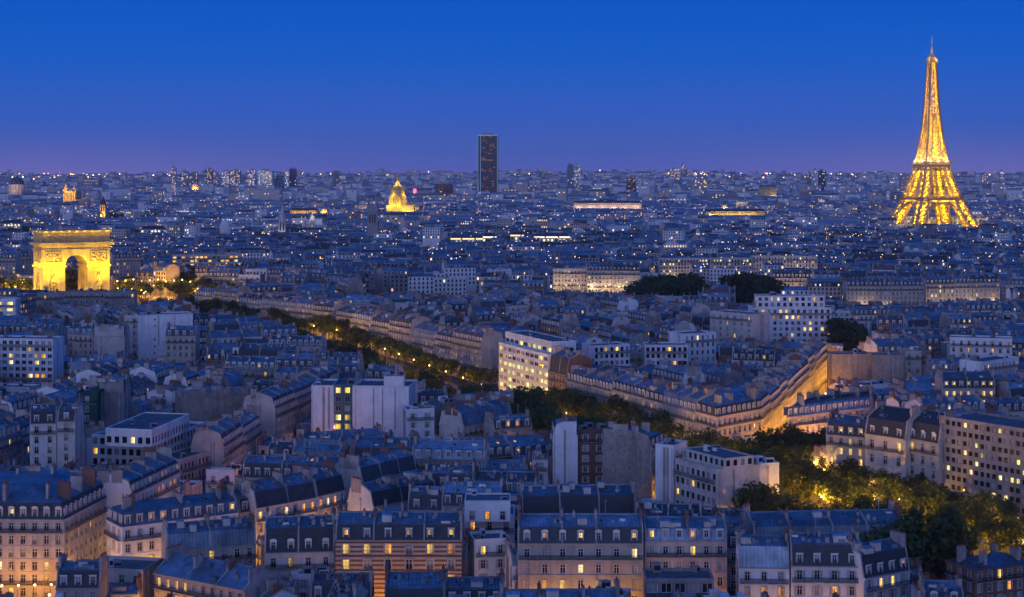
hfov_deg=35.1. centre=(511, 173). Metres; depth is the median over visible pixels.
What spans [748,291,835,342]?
apartment block
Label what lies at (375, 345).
plane tree
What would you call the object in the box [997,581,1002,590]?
window
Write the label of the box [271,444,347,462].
apartment building
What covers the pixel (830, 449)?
window
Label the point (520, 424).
apartment building
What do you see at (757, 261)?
apartment building
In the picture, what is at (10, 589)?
window
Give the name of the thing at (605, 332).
apartment building
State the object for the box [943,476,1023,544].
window
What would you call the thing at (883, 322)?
apartment building
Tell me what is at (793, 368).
apartment building
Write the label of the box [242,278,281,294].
apartment building
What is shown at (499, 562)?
window
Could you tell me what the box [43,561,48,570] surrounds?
window
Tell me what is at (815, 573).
window
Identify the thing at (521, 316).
apartment building
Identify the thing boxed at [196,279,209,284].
plane tree
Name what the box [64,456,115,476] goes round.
apartment building
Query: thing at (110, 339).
apartment building
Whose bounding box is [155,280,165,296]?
plane tree
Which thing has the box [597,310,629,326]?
apartment building
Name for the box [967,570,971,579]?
window
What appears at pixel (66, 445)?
window
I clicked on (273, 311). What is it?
plane tree
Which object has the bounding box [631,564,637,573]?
window
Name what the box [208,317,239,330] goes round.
apartment building
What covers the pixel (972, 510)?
plane tree
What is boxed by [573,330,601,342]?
apartment building
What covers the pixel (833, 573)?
window
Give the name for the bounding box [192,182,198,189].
domed building
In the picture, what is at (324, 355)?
apartment building
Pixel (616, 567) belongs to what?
window
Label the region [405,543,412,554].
window
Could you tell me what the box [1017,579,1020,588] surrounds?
window
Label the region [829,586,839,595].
window
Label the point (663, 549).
window
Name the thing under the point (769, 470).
apartment building
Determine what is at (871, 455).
window
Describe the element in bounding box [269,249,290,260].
apartment building
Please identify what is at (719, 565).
window
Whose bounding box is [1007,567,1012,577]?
window
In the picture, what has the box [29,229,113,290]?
triumphal arch
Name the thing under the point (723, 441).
plane tree
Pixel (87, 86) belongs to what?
sky
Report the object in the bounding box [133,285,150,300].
plane tree
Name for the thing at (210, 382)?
apartment building
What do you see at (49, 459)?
window
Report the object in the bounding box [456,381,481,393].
plane tree
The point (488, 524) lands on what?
window
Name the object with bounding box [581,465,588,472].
window
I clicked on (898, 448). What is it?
window
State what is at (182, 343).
apartment building
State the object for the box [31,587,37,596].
window
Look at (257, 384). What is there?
apartment building
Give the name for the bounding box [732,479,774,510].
plane tree
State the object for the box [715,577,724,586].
window
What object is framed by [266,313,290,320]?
plane tree
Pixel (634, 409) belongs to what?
plane tree
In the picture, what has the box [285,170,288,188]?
tower block
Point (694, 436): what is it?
plane tree
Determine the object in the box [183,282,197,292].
plane tree
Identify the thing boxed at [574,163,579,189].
tower block
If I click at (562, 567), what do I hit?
window
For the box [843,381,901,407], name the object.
apartment building
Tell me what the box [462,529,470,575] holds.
apartment building
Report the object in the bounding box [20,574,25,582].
window
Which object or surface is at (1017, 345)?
apartment building
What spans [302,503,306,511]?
window
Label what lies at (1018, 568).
window
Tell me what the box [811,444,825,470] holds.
apartment building
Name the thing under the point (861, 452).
window
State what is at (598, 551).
window
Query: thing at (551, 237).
long building
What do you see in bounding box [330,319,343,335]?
plane tree
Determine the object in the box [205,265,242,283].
apartment building
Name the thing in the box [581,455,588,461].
window
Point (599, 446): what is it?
window
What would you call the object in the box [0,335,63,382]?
apartment block
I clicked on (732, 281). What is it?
park tree
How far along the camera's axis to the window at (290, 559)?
355.14 m
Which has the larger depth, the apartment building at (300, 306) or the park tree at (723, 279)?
the park tree at (723, 279)
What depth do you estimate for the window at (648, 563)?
352.64 m
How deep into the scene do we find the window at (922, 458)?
460.94 m
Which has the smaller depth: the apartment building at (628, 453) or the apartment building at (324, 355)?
the apartment building at (628, 453)
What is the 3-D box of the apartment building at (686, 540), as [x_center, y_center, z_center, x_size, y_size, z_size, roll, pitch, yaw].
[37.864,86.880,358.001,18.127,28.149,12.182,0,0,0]
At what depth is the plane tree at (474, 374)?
702.90 m
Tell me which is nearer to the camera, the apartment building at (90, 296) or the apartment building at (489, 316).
the apartment building at (489, 316)
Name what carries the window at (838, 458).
in the apartment building at (845, 436)
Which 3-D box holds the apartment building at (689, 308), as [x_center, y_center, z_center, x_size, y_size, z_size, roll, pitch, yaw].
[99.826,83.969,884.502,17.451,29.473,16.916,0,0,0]
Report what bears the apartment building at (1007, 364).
on the ground
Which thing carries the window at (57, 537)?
in the apartment building at (47, 518)
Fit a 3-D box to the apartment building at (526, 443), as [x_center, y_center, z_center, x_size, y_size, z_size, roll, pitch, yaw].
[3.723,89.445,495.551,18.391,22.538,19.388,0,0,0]
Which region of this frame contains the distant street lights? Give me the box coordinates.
[12,170,1013,269]
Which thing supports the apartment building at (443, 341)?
on the ground
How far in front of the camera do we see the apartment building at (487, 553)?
358.56 m
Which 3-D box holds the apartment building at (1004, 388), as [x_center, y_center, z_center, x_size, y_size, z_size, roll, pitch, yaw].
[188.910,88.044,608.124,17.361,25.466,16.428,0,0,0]
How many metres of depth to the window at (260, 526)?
392.63 m
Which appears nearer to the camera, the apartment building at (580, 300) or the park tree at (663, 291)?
the apartment building at (580, 300)
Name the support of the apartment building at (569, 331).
on the ground
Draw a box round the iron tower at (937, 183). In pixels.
[890,36,978,226]
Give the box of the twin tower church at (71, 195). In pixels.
[63,184,80,202]
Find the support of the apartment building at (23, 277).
on the ground
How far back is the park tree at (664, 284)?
1076.93 m
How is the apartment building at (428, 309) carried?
on the ground
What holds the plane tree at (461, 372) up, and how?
on the avenue pavement
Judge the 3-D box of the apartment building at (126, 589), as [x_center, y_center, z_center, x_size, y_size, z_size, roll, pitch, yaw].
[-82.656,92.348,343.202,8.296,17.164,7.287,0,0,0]
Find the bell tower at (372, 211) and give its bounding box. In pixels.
[366,200,378,238]
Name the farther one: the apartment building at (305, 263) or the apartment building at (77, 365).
the apartment building at (305, 263)
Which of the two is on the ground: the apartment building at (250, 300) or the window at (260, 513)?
the apartment building at (250, 300)
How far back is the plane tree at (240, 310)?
937.42 m
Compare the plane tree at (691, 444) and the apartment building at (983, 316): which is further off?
the apartment building at (983, 316)
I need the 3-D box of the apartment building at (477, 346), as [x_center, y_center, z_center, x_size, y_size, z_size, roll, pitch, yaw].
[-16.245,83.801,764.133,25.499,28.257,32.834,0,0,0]
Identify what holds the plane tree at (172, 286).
on the roundabout
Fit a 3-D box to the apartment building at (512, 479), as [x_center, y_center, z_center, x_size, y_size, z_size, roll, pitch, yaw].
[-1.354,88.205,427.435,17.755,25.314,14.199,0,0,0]
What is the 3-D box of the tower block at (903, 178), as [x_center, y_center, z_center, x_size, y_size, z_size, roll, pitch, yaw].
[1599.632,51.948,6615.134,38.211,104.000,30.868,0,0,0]
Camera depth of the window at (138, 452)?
495.48 m
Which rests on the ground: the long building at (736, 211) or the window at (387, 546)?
the long building at (736, 211)
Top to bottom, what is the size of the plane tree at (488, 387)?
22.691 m
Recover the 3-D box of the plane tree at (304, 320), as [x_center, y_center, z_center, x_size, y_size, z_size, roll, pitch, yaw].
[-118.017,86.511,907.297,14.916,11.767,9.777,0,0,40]
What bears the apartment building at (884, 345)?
on the ground
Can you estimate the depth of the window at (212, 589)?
333.79 m
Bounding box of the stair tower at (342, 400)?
[334,378,356,429]
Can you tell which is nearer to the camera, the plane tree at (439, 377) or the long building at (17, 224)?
the plane tree at (439, 377)
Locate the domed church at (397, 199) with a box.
[387,172,414,211]
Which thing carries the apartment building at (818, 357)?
on the ground
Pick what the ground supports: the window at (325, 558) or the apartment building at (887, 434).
the apartment building at (887, 434)
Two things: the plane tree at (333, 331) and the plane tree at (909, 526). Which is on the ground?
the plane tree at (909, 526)
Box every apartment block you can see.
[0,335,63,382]
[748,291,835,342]
[950,333,1011,357]
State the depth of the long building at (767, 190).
5200.00 m
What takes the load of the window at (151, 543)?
in the apartment building at (133, 527)
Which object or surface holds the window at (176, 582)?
in the apartment building at (177, 572)
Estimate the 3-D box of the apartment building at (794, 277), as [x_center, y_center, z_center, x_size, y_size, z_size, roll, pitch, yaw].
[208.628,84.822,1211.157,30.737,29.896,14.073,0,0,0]
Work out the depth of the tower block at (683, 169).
9500.00 m
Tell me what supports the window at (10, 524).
in the apartment building at (47, 518)
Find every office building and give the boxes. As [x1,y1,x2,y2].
[91,412,205,464]
[172,253,241,265]
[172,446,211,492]
[499,330,583,390]
[582,339,629,365]
[643,340,687,365]
[658,257,701,276]
[669,328,715,364]
[673,444,759,508]
[701,257,751,269]
[939,411,1023,545]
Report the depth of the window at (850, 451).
486.73 m
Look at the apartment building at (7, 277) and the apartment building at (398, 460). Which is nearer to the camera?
the apartment building at (398, 460)
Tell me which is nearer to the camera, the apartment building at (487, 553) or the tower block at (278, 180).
the apartment building at (487, 553)
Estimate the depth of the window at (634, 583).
350.49 m
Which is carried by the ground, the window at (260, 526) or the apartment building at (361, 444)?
the apartment building at (361, 444)
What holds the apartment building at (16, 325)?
on the ground
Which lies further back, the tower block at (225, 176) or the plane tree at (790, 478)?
the tower block at (225, 176)
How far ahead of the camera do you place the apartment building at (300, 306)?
918.95 m
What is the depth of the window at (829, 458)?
489.95 m
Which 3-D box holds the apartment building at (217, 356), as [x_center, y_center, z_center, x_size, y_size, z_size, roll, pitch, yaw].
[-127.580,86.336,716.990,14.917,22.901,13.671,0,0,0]
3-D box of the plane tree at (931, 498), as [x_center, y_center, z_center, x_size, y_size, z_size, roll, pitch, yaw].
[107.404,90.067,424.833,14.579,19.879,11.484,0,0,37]
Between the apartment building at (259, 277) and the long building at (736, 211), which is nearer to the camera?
the apartment building at (259, 277)
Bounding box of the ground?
[34,174,1022,554]
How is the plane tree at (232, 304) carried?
on the avenue pavement
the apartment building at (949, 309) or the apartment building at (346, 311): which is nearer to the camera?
the apartment building at (346, 311)
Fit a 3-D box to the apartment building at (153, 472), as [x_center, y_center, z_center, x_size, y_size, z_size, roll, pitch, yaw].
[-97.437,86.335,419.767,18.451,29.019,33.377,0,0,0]
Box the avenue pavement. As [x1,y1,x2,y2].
[331,340,799,506]
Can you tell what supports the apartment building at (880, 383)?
on the ground
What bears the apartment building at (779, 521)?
on the ground
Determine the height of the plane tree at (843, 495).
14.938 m
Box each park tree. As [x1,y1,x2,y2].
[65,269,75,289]
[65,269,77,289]
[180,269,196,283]
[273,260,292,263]
[623,281,650,292]
[625,286,660,295]
[631,273,656,286]
[642,279,680,295]
[649,274,673,282]
[649,280,687,295]
[664,277,691,295]
[676,272,699,280]
[678,289,697,295]
[684,275,711,288]
[688,283,710,293]
[718,271,759,285]
[723,272,755,293]
[732,286,756,302]
[738,277,762,302]
[743,273,763,279]
[750,278,775,300]
[751,275,773,288]
[763,277,788,293]
[823,323,866,343]
[824,318,866,342]
[829,325,868,350]
[829,328,856,350]
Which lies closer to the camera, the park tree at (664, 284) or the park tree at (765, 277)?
the park tree at (664, 284)
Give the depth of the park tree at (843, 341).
845.30 m
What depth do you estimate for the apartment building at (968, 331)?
775.29 m
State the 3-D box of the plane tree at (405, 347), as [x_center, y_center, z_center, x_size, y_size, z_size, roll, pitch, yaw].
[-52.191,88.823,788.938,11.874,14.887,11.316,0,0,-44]
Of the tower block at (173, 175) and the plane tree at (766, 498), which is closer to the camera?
the plane tree at (766, 498)
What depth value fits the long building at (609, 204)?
3800.00 m
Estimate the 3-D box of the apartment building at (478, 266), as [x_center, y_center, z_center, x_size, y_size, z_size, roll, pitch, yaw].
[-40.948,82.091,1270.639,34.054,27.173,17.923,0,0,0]
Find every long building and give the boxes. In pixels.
[0,220,23,229]
[141,226,165,232]
[290,208,317,212]
[450,235,482,241]
[483,233,496,241]
[510,232,532,241]
[534,233,569,241]
[573,201,641,208]
[704,209,764,214]
[759,185,776,195]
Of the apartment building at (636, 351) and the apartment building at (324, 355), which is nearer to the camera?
the apartment building at (324, 355)
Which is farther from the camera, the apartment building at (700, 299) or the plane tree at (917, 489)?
the apartment building at (700, 299)
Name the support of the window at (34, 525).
in the apartment building at (47, 518)
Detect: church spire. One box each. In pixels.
[100,195,105,216]
[278,205,286,231]
[309,214,314,226]
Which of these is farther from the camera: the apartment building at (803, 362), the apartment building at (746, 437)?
the apartment building at (803, 362)
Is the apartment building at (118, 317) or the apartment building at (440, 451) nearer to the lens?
the apartment building at (440, 451)
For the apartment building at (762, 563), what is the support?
on the ground
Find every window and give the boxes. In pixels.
[8,522,13,530]
[8,535,13,543]
[8,548,13,556]
[8,561,13,569]
[8,574,13,582]
[8,587,13,593]
[20,522,25,530]
[20,535,25,543]
[20,548,25,556]
[20,561,25,570]
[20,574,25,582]
[20,587,25,596]
[31,522,37,530]
[31,535,37,543]
[31,548,37,557]
[31,561,37,570]
[31,574,37,583]
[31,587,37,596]
[43,522,48,530]
[43,535,48,544]
[43,548,48,557]
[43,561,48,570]
[43,574,48,583]
[43,587,48,596]
[47,436,51,442]
[47,446,51,452]
[47,456,51,463]
[55,522,60,531]
[55,535,60,544]
[55,548,60,557]
[64,423,68,430]
[64,433,68,440]
[64,443,68,450]
[64,453,68,460]
[74,591,80,596]
[89,591,95,596]
[100,438,104,443]
[100,448,104,453]
[118,574,124,581]
[125,530,129,539]
[125,544,129,553]
[130,437,134,442]
[136,450,140,455]
[137,528,142,535]
[137,542,142,551]
[138,437,142,443]
[149,527,154,533]
[149,540,154,549]
[156,576,160,586]
[165,578,169,588]
[173,580,178,590]
[182,582,187,592]
[191,583,196,594]
[200,585,205,595]
[209,550,214,558]
[209,587,214,596]
[219,589,223,596]
[222,549,227,558]
[234,548,240,557]
[247,547,252,556]
[258,511,262,519]
[258,524,262,532]
[270,558,276,567]
[276,507,280,515]
[288,557,293,566]
[293,504,297,512]
[298,579,307,588]
[298,592,307,596]
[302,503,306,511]
[305,557,311,564]
[310,501,314,509]
[323,556,328,565]
[342,543,349,554]
[343,559,349,569]
[363,543,370,554]
[364,559,370,569]
[384,543,391,554]
[384,559,391,569]
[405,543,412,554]
[405,559,412,569]
[410,413,416,418]
[410,422,416,427]
[424,412,430,418]
[424,421,430,427]
[424,431,430,436]
[426,543,433,554]
[426,559,433,569]
[447,543,454,554]
[447,559,454,569]
[469,511,474,519]
[470,522,475,527]
[478,545,487,554]
[478,559,487,568]
[484,511,490,519]
[486,522,491,530]
[496,544,504,553]
[496,558,504,567]
[500,511,505,519]
[503,522,508,530]
[523,548,529,557]
[523,564,529,573]
[523,580,529,588]
[537,462,543,469]
[541,548,547,557]
[541,564,547,573]
[541,580,547,588]
[559,548,565,557]
[559,564,565,573]
[559,580,565,587]
[577,548,583,557]
[577,564,583,573]
[577,580,583,587]
[581,434,588,440]
[581,444,588,451]
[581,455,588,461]
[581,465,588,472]
[581,476,588,482]
[595,548,601,557]
[595,564,601,573]
[596,434,601,440]
[596,444,601,451]
[596,455,601,461]
[596,465,601,472]
[596,476,601,482]
[613,548,619,557]
[613,564,619,573]
[631,548,637,557]
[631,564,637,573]
[631,580,637,588]
[647,546,656,554]
[647,561,654,567]
[647,584,657,592]
[660,546,670,554]
[660,561,670,567]
[661,584,671,592]
[674,546,683,554]
[674,561,683,567]
[675,584,684,592]
[688,546,697,554]
[688,561,697,567]
[688,584,698,592]
[701,546,711,554]
[701,561,711,570]
[702,584,712,592]
[715,546,724,554]
[715,561,724,570]
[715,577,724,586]
[729,552,735,560]
[729,566,735,575]
[729,580,735,589]
[744,571,750,580]
[744,586,750,595]
[754,296,822,305]
[761,571,767,581]
[761,586,767,591]
[777,571,783,581]
[777,586,783,596]
[794,570,804,579]
[794,585,804,595]
[812,570,822,579]
[812,585,822,595]
[827,436,833,443]
[827,446,833,453]
[827,456,833,462]
[829,570,839,580]
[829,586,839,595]
[837,437,843,444]
[837,447,843,454]
[837,457,843,464]
[847,438,853,444]
[847,448,853,455]
[847,570,855,579]
[847,586,855,595]
[857,439,863,446]
[857,449,863,456]
[857,459,863,465]
[866,579,873,589]
[869,438,873,447]
[869,452,873,461]
[877,577,884,587]
[877,590,884,596]
[882,440,887,449]
[882,454,887,464]
[889,575,896,585]
[889,588,896,596]
[896,442,900,451]
[896,457,900,466]
[900,573,907,582]
[900,586,907,596]
[920,443,924,451]
[920,455,924,464]
[920,467,924,474]
[931,445,935,453]
[931,457,935,466]
[931,469,935,478]
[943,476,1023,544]
[948,563,951,572]
[957,566,961,576]
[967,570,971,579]
[967,582,971,592]
[977,571,982,580]
[977,583,982,593]
[987,570,992,578]
[987,582,992,592]
[997,569,1002,577]
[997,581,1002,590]
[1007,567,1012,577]
[1007,580,1012,589]
[1017,566,1021,575]
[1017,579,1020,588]
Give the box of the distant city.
[0,168,1023,596]
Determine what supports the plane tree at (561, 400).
on the ground
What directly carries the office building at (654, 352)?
on the ground
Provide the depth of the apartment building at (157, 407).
577.20 m
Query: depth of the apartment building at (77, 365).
706.07 m
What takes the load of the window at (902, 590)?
in the apartment building at (883, 569)
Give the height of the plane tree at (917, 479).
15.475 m
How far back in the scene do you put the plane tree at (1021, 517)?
411.42 m
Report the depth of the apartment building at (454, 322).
819.82 m
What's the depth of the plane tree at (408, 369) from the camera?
694.75 m
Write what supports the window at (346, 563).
in the apartment building at (400, 540)
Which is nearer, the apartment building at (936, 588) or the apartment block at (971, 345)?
the apartment building at (936, 588)
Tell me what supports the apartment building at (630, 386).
on the ground
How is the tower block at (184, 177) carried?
on the ground
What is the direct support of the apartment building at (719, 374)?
on the ground
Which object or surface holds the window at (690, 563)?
in the apartment building at (686, 540)
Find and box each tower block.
[171,162,176,186]
[181,170,188,185]
[189,171,197,184]
[205,167,213,183]
[214,171,217,183]
[222,170,229,185]
[230,169,240,186]
[247,169,255,184]
[258,169,273,184]
[274,174,283,189]
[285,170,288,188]
[289,167,296,186]
[333,170,338,186]
[435,182,452,195]
[567,163,572,188]
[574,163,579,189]
[627,175,635,191]
[636,176,641,191]
[669,168,679,179]
[682,160,684,175]
[691,178,706,194]
[807,171,811,184]
[813,168,816,184]
[818,169,825,189]
[889,172,893,186]
[898,173,909,187]
[981,172,987,184]
[999,170,1003,183]
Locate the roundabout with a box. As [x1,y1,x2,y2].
[137,295,189,303]
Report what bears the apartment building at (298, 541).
on the ground
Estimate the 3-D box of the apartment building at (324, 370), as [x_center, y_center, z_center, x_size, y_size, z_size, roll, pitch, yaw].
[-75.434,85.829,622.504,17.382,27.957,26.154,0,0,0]
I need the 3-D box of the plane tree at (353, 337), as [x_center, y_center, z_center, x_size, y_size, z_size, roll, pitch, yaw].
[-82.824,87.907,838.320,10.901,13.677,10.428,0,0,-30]
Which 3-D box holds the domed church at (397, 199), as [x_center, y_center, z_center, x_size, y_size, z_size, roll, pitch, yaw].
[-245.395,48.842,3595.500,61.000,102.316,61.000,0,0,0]
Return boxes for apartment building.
[0,250,19,274]
[0,273,17,286]
[0,296,20,314]
[0,318,32,331]
[0,383,39,395]
[0,387,42,412]
[0,407,29,465]
[0,414,22,463]
[0,458,80,472]
[0,463,108,596]
[1,293,37,314]
[17,248,33,272]
[18,274,33,289]
[25,321,66,341]
[26,313,71,325]
[30,396,57,466]
[35,375,76,394]
[36,382,84,408]
[37,289,62,313]
[52,301,74,317]
[55,546,108,596]
[57,393,83,466]
[63,288,106,305]
[63,302,97,324]
[64,353,107,377]
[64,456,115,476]
[68,320,97,355]
[69,355,87,378]
[75,357,128,382]
[77,385,103,432]
[84,419,104,466]
[85,368,134,395]
[86,350,124,365]
[94,321,129,358]
[96,444,181,515]
[98,371,130,427]
[103,480,238,557]
[105,288,136,304]
[107,555,162,596]
[109,569,142,596]
[110,249,143,277]
[111,304,134,324]
[124,312,139,359]
[130,355,175,388]
[130,372,155,398]
[131,394,151,416]
[134,311,192,359]
[146,379,186,404]
[151,398,174,412]
[152,543,280,596]
[161,507,256,565]
[163,363,200,386]
[164,310,213,325]
[165,321,199,362]
[174,379,249,421]
[175,263,191,272]
[180,480,202,493]
[184,374,225,389]
[190,412,244,466]
[194,285,214,312]
[195,261,226,280]
[198,364,244,386]
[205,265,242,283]
[205,325,262,347]
[205,345,232,364]
[206,462,241,491]
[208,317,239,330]
[214,282,252,309]
[217,404,262,460]
[225,352,276,382]
[231,477,295,517]
[233,463,317,538]
[236,290,266,316]
[238,336,288,356]
[239,271,264,283]
[240,317,281,328]
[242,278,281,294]
[242,380,297,436]
[242,444,330,479]
[252,372,288,389]
[256,534,264,567]
[258,320,296,338]
[259,574,298,596]
[260,291,296,318]
[264,504,334,574]
[265,369,318,422]
[267,264,295,281]
[267,434,298,454]
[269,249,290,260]
[269,329,326,350]
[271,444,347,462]
[274,349,320,369]
[274,362,341,379]
[277,565,298,594]
[279,272,312,283]
[285,345,329,359]
[287,294,321,333]
[292,434,349,455]
[292,458,346,518]
[294,359,339,378]
[295,565,331,596]
[297,289,325,298]
[299,267,328,280]
[300,258,324,268]
[302,422,347,442]
[310,559,373,596]
[311,379,337,431]
[312,297,345,339]
[314,353,364,378]
[315,420,383,444]
[324,271,361,283]
[327,569,367,596]
[328,348,363,361]
[335,302,360,340]
[335,442,417,510]
[335,498,463,596]
[337,273,364,293]
[343,290,381,308]
[347,468,434,510]
[352,305,382,347]
[352,369,417,435]
[353,427,417,456]
[357,267,375,294]
[366,361,403,378]
[368,295,395,310]
[369,312,393,356]
[376,261,418,269]
[384,559,444,596]
[388,308,430,362]
[391,292,415,302]
[402,401,434,437]
[407,474,443,510]
[410,317,450,368]
[413,432,489,472]
[418,260,439,268]
[418,383,447,401]
[418,396,463,435]
[419,300,453,317]
[425,453,475,485]
[433,325,453,375]
[434,426,512,458]
[438,391,511,437]
[439,262,480,268]
[439,313,464,328]
[441,470,503,529]
[442,298,466,315]
[445,566,504,596]
[451,322,503,383]
[452,386,513,407]
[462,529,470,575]
[464,489,514,544]
[469,528,509,586]
[470,306,497,323]
[471,293,505,313]
[473,465,539,489]
[480,263,509,268]
[480,268,501,293]
[483,275,520,292]
[483,405,531,436]
[484,322,530,341]
[485,449,527,468]
[487,285,519,296]
[499,429,551,458]
[499,574,619,596]
[503,479,550,543]
[504,536,517,588]
[506,301,534,312]
[510,308,539,325]
[513,262,532,269]
[517,500,643,596]
[519,472,635,512]
[522,277,543,292]
[532,443,548,484]
[533,300,564,314]
[540,309,580,336]
[547,267,585,291]
[547,343,591,413]
[549,411,577,484]
[560,324,588,338]
[562,301,604,315]
[565,364,599,396]
[570,294,599,305]
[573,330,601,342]
[578,422,605,483]
[586,263,612,292]
[589,320,619,341]
[590,369,622,420]
[595,579,630,596]
[596,360,646,377]
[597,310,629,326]
[600,292,638,309]
[602,419,663,499]
[610,326,649,343]
[611,369,663,416]
[612,261,639,292]
[625,319,662,333]
[625,340,642,367]
[628,305,662,324]
[635,491,701,515]
[640,272,657,282]
[642,503,726,591]
[642,562,714,596]
[643,375,671,416]
[651,357,706,384]
[655,437,686,502]
[658,320,691,341]
[659,316,695,329]
[661,380,714,439]
[679,299,710,321]
[682,293,706,303]
[694,357,741,367]
[694,380,771,442]
[699,495,750,515]
[704,362,744,385]
[707,290,730,304]
[709,309,769,342]
[712,503,739,527]
[719,338,751,362]
[726,522,745,595]
[732,344,777,367]
[736,521,789,596]
[739,497,902,541]
[740,357,766,376]
[742,435,756,443]
[750,255,782,269]
[752,365,789,431]
[754,455,778,493]
[763,375,782,433]
[769,267,811,285]
[776,346,810,399]
[776,358,804,403]
[782,254,817,268]
[783,369,795,406]
[783,383,873,433]
[786,345,815,392]
[787,518,860,596]
[796,340,822,394]
[797,336,828,394]
[811,267,839,277]
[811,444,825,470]
[825,406,871,505]
[827,348,869,388]
[834,374,856,391]
[835,307,849,319]
[843,274,890,304]
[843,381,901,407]
[845,301,890,332]
[846,528,911,596]
[860,379,890,388]
[863,334,918,351]
[864,399,926,505]
[866,349,904,381]
[872,328,906,338]
[877,309,903,330]
[886,389,921,406]
[887,388,940,397]
[888,275,923,304]
[891,331,925,354]
[893,377,934,393]
[899,330,944,356]
[900,346,921,380]
[902,325,949,333]
[904,314,929,327]
[905,392,985,411]
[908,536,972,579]
[908,557,921,596]
[909,403,960,522]
[917,571,963,596]
[919,272,954,302]
[922,354,955,375]
[933,302,963,313]
[934,367,994,401]
[938,308,972,328]
[941,325,974,340]
[944,540,1023,596]
[953,274,970,300]
[958,297,1001,315]
[959,354,1018,374]
[964,309,997,322]
[965,270,999,300]
[972,315,1017,328]
[974,326,1017,335]
[981,367,1023,381]
[986,393,1023,417]
[995,378,1023,397]
[999,274,1023,298]
[1012,334,1023,356]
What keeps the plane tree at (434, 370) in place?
on the avenue pavement
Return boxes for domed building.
[8,176,25,194]
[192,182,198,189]
[220,218,230,233]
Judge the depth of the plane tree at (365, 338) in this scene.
837.05 m
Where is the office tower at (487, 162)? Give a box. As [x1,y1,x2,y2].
[477,133,497,192]
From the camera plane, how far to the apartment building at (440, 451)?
465.83 m
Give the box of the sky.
[0,0,1023,174]
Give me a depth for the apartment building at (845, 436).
488.26 m
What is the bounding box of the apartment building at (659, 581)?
[642,562,714,596]
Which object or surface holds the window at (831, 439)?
in the apartment building at (845, 436)
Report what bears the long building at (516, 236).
on the ground
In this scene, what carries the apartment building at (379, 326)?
on the ground
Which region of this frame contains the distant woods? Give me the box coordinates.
[0,212,903,237]
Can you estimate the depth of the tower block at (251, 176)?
7000.00 m
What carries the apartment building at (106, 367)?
on the ground
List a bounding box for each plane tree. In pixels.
[3,279,17,287]
[8,276,23,287]
[23,278,33,289]
[113,283,129,289]
[115,279,124,288]
[124,279,134,289]
[125,276,135,287]
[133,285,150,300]
[137,280,150,298]
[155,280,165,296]
[160,275,181,281]
[164,281,176,296]
[168,283,176,294]
[174,282,186,294]
[177,294,191,301]
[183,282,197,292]
[189,300,207,312]
[191,300,207,312]
[194,283,206,289]
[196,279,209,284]
[206,296,222,309]
[207,282,218,287]
[208,304,224,312]
[223,300,236,313]
[234,304,248,313]
[235,308,245,313]
[242,310,261,318]
[245,308,260,313]
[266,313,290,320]
[267,306,278,315]
[276,310,289,318]
[283,317,300,323]
[289,318,308,330]
[299,318,312,330]
[300,330,315,335]
[306,315,321,333]
[316,315,335,336]
[317,314,336,338]
[327,339,341,349]
[327,343,345,351]
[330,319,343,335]
[332,318,350,331]
[334,340,346,347]
[335,342,355,351]
[336,330,351,344]
[342,330,361,345]
[349,325,365,333]
[351,344,379,357]
[359,330,371,346]
[359,333,377,345]
[361,350,369,365]
[364,356,385,368]
[369,336,384,357]
[370,337,393,360]
[371,355,391,364]
[378,335,398,363]
[391,341,404,359]
[393,340,417,366]
[403,364,419,378]
[405,373,418,379]
[406,346,423,370]
[406,375,434,388]
[413,353,426,370]
[416,370,447,384]
[418,352,437,368]
[424,365,439,377]
[426,355,452,368]
[428,378,441,387]
[437,360,449,384]
[439,358,458,385]
[442,384,463,393]
[452,381,495,395]
[456,365,478,385]
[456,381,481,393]
[466,366,498,385]
[470,386,521,404]
[508,397,537,415]
[512,385,546,405]
[514,391,521,407]
[516,396,546,409]
[523,396,563,413]
[530,405,562,431]
[539,388,582,416]
[543,410,607,431]
[547,386,576,396]
[557,388,578,416]
[562,398,612,417]
[572,392,596,416]
[578,409,610,426]
[601,394,637,419]
[613,410,648,426]
[617,405,644,418]
[629,419,684,439]
[641,408,674,433]
[675,425,721,444]
[687,438,727,447]
[694,436,748,451]
[695,432,745,445]
[732,446,768,456]
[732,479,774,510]
[744,443,799,465]
[745,436,791,464]
[750,483,809,510]
[751,427,799,445]
[758,436,799,447]
[763,439,804,454]
[767,498,843,510]
[777,422,804,443]
[779,463,810,500]
[783,456,827,503]
[785,447,803,494]
[785,450,825,488]
[791,443,813,460]
[793,427,823,453]
[804,477,857,507]
[805,427,825,447]
[808,466,844,505]
[823,456,861,486]
[829,494,876,509]
[847,476,898,500]
[848,466,874,483]
[859,497,903,518]
[859,510,930,569]
[871,468,900,498]
[872,495,903,517]
[890,472,932,500]
[895,478,949,529]
[904,502,982,577]
[908,484,926,492]
[925,506,967,517]
[931,483,972,509]
[952,489,995,550]
[954,495,989,536]
[958,508,1023,558]
[986,494,1018,552]
[1012,514,1023,542]
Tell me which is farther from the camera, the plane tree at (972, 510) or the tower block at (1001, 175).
the tower block at (1001, 175)
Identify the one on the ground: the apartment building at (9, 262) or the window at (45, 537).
the apartment building at (9, 262)
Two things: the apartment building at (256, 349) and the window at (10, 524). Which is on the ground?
the apartment building at (256, 349)
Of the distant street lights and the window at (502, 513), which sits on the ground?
the distant street lights
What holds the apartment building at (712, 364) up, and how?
on the ground
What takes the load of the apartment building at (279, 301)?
on the ground
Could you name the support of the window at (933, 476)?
in the apartment building at (927, 447)
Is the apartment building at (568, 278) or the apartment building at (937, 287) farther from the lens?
the apartment building at (568, 278)
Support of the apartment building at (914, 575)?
on the ground
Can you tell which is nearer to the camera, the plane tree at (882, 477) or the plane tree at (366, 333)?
the plane tree at (882, 477)
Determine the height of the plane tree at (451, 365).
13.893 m
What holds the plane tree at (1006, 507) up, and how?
on the ground

